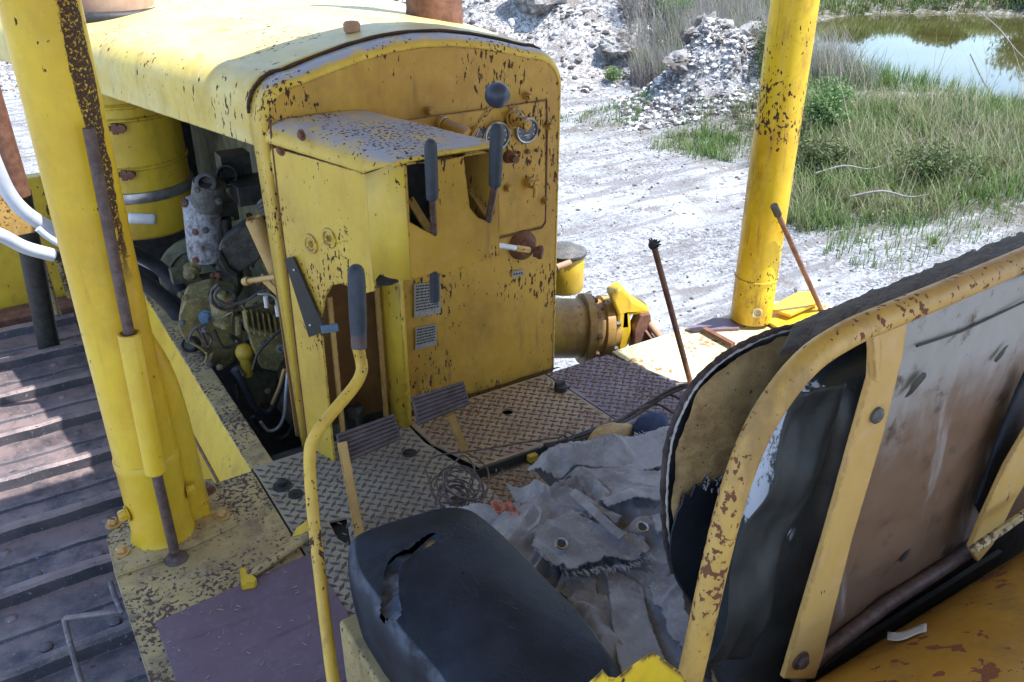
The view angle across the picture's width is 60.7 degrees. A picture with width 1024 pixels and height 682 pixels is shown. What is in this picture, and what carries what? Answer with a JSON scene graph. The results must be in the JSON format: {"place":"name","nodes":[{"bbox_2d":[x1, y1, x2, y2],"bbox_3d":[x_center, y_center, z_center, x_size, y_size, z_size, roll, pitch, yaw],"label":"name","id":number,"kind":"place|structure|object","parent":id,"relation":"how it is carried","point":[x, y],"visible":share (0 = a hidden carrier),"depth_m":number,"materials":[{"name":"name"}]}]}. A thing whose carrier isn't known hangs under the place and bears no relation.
{"place":"outdoors","nodes":[
{"label":"outdoors","id":0,"kind":"place"},
{"bbox_2d":[0,0,1023,371],"bbox_3d":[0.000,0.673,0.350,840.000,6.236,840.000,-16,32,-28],"label":"ground","id":1,"kind":"structure","parent":0,"point":[704,258],"depth_m":9.67,"materials":[{"name":"white sand"}]},
{"bbox_2d":[0,0,759,130],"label":"spoil rubble","id":2,"kind":"object","parent":1,"relation":"on","point":[709,23],"visible":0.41,"depth_m":12.58,"materials":[{"name":"stone"}]},
{"bbox_2d":[499,33,517,39],"bbox_3d":[-0.170,-5.380,15.905,0.576,0.428,0.652,-16,32,-28],"label":"boulder","id":3,"kind":"object","parent":1,"relation":"on","point":[510,35],"visible":0.12,"depth_m":15.78,"materials":[{"name":"grey stone"}]},
{"bbox_2d":[0,0,1023,681],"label":"bulldozer","id":4,"kind":"object","parent":1,"relation":"on","point":[250,250],"visible":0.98,"depth_m":2.22,"materials":[{"name":"yellow paint"}]},
{"bbox_2d":[156,554,349,681],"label":"metal sheet","id":5,"kind":"object","parent":4,"relation":"on","point":[266,609],"visible":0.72,"depth_m":1.97,"materials":[{"name":"metal"}]},
{"bbox_2d":[129,359,661,680],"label":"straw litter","id":6,"kind":"object","parent":4,"relation":"on","point":[363,516],"visible":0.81,"depth_m":2.35,"materials":[{"name":"brown plant"}]},
{"bbox_2d":[424,436,562,507],"bbox_3d":[-0.095,0.342,2.444,0.456,0.101,0.262,-31,40,-44],"label":"wire coil","id":7,"kind":"object","parent":4,"relation":"on","point":[456,500],"visible":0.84,"depth_m":2.34,"materials":[{"name":"metal"}]},
{"bbox_2d":[446,426,712,681],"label":"canvas tarp","id":8,"kind":"object","parent":4,"relation":"on","point":[587,543],"visible":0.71,"depth_m":1.96,"materials":[{"name":"fabric"}]},
{"bbox_2d":[491,499,520,514],"bbox_3d":[-0.014,0.405,2.114,0.084,0.034,0.038,10,29,18],"label":"orange rag","id":9,"kind":"object","parent":8,"relation":"on","point":[507,506],"visible":1,"depth_m":2.11,"materials":[{"name":"orange fabric"}]},
{"bbox_2d":[588,422,632,440],"bbox_3d":[0.282,0.272,2.530,0.164,0.072,0.063,-16,32,-28],"label":"cloth","id":10,"kind":"object","parent":4,"relation":"on","point":[622,429],"visible":0.59,"depth_m":2.51,"materials":[{"name":"beige fabric"}]},
{"bbox_2d":[543,383,688,447],"bbox_3d":[0.343,0.226,2.630,0.512,0.121,0.114,-13,30,-24],"label":"cable bundle","id":11,"kind":"object","parent":4,"relation":"on","point":[654,401],"visible":0.69,"depth_m":2.67,"materials":[{"name":"rubber"}]},
{"bbox_2d":[632,412,667,435],"bbox_3d":[0.405,0.243,2.563,0.124,0.067,0.077,-16,32,-28],"label":"cloth","id":12,"kind":"object","parent":4,"relation":"on","point":[649,422],"visible":0.79,"depth_m":2.54,"materials":[{"name":"blue fabric"}]},
{"bbox_2d":[515,0,570,18],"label":"boulder","id":13,"kind":"object","parent":1,"relation":"on","point":[536,9],"visible":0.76,"depth_m":16.16,"materials":[{"name":"grey stone"}]},
{"bbox_2d":[602,63,626,82],"bbox_3d":[1.772,-4.649,15.180,0.446,0.315,0.436,-4,28,-7],"label":"shrub","id":14,"kind":"object","parent":1,"relation":"on","point":[611,76],"visible":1,"depth_m":15.12,"materials":[{"name":"green plant"}]},
{"bbox_2d":[596,30,637,58],"bbox_3d":[1.915,-5.303,15.699,0.819,0.528,0.757,-5,28,-9],"label":"boulder","id":15,"kind":"object","parent":1,"relation":"on","point":[613,46],"visible":0.84,"depth_m":15.48,"materials":[{"name":"grey stone"}]},
{"bbox_2d":[644,0,696,24],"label":"shrub","id":16,"kind":"object","parent":1,"relation":"on","point":[674,2],"visible":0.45,"depth_m":16.15,"materials":[{"name":"green plant"}]},
{"bbox_2d":[662,49,691,73],"bbox_3d":[2.446,-4.030,12.655,0.510,0.333,0.544,12,30,22],"label":"boulder","id":17,"kind":"object","parent":1,"relation":"on","point":[675,61],"visible":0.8,"depth_m":12.52,"materials":[{"name":"grey stone"}]},
{"bbox_2d":[680,11,733,44],"bbox_3d":[2.962,-4.542,13.170,0.834,0.785,0.787,15,31,26],"label":"boulder","id":18,"kind":"object","parent":1,"relation":"on","point":[687,34],"visible":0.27,"depth_m":13.04,"materials":[{"name":"grey stone"}]},
{"bbox_2d":[724,20,766,49],"bbox_3d":[3.385,-4.400,12.933,0.834,0.651,0.898,-16,32,-28],"label":"boulder","id":19,"kind":"object","parent":1,"relation":"on","point":[749,24],"visible":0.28,"depth_m":12.69,"materials":[{"name":"grey stone"}]},
{"bbox_2d":[612,0,893,89],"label":"dry grass","id":20,"kind":"structure","parent":1,"relation":"on","point":[645,73],"depth_m":15.56,"materials":[{"name":"beige plant"}]},
{"bbox_2d":[748,13,767,70],"bbox_3d":[3.681,-4.134,12.399,0.882,0.984,0.835,-16,32,-28],"label":"shrub","id":21,"kind":"object","parent":1,"relation":"on","point":[759,38],"visible":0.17,"depth_m":12.36,"materials":[{"name":"green plant"}]},
{"bbox_2d":[557,33,1017,327],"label":"gravel stones","id":22,"kind":"object","parent":1,"relation":"on","point":[724,295],"visible":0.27,"depth_m":9.48,"materials":[{"name":"grey gravel"}]},
{"bbox_2d":[560,3,1023,271],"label":"short grass","id":23,"kind":"structure","parent":1,"relation":"on","point":[712,144],"depth_m":9.75,"materials":[{"name":"green plant"}]},
{"bbox_2d":[850,190,928,197],"bbox_3d":[3.840,-1.479,8.915,0.739,0.117,0.027,9,29,16],"label":"dead stick","id":24,"kind":"object","parent":23,"relation":"on","point":[870,192],"visible":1,"depth_m":8.90,"materials":[{"name":"grey wood"}]},
{"bbox_2d":[799,106,819,136],"bbox_3d":[3.588,-2.776,11.186,0.673,0.580,0.693,-16,32,-28],"label":"shrub","id":25,"kind":"object","parent":1,"relation":"on","point":[804,120],"visible":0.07,"depth_m":11.02,"materials":[{"name":"green plant"}]},
{"bbox_2d":[795,133,861,175],"bbox_3d":[3.598,-2.135,10.061,0.778,0.479,0.921,-16,32,-28],"label":"shrub","id":26,"kind":"object","parent":1,"relation":"on","point":[810,150],"visible":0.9,"depth_m":9.97,"materials":[{"name":"green plant"}]},
{"bbox_2d":[803,73,865,129],"bbox_3d":[4.311,-3.177,11.704,0.881,0.718,0.957,-16,32,-28],"label":"shrub","id":27,"kind":"object","parent":1,"relation":"on","point":[833,95],"visible":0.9,"depth_m":11.70,"materials":[{"name":"green plant"}]},
{"bbox_2d":[728,15,1023,235],"bbox_3d":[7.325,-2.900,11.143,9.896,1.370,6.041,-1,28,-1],"label":"reeds","id":28,"kind":"object","parent":1,"relation":"on","point":[992,101],"visible":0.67,"depth_m":10.89,"materials":[{"name":"green plant"}]},
{"bbox_2d":[815,165,884,173],"bbox_3d":[3.758,-1.904,9.731,0.754,0.116,0.027,1,28,2],"label":"dead stick","id":29,"kind":"object","parent":28,"relation":"on","point":[840,166],"visible":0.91,"depth_m":9.71,"materials":[{"name":"grey wood"}]},
{"bbox_2d":[754,0,1023,17],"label":"bank grass","id":30,"kind":"structure","parent":1,"relation":"on","point":[834,5],"depth_m":25.85,"materials":[{"name":"green plant"}]},
{"bbox_2d":[876,134,1004,181],"bbox_3d":[4.726,-1.993,9.761,1.221,0.455,1.116,-1,28,-2],"label":"shrub","id":31,"kind":"object","parent":1,"relation":"on","point":[928,161],"visible":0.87,"depth_m":9.65,"materials":[{"name":"green plant"}]},
{"bbox_2d":[811,14,1023,99],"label":"pond water","id":32,"kind":"structure","parent":0,"point":[915,34],"depth_m":20.99,"materials":[{"name":"liquid"}]},
{"bbox_2d":[979,12,1023,57],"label":"dead stick","id":33,"kind":"object","parent":32,"relation":"in","point":[1001,31],"visible":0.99,"depth_m":18.69,"materials":[{"name":"grey wood"}]}
]}

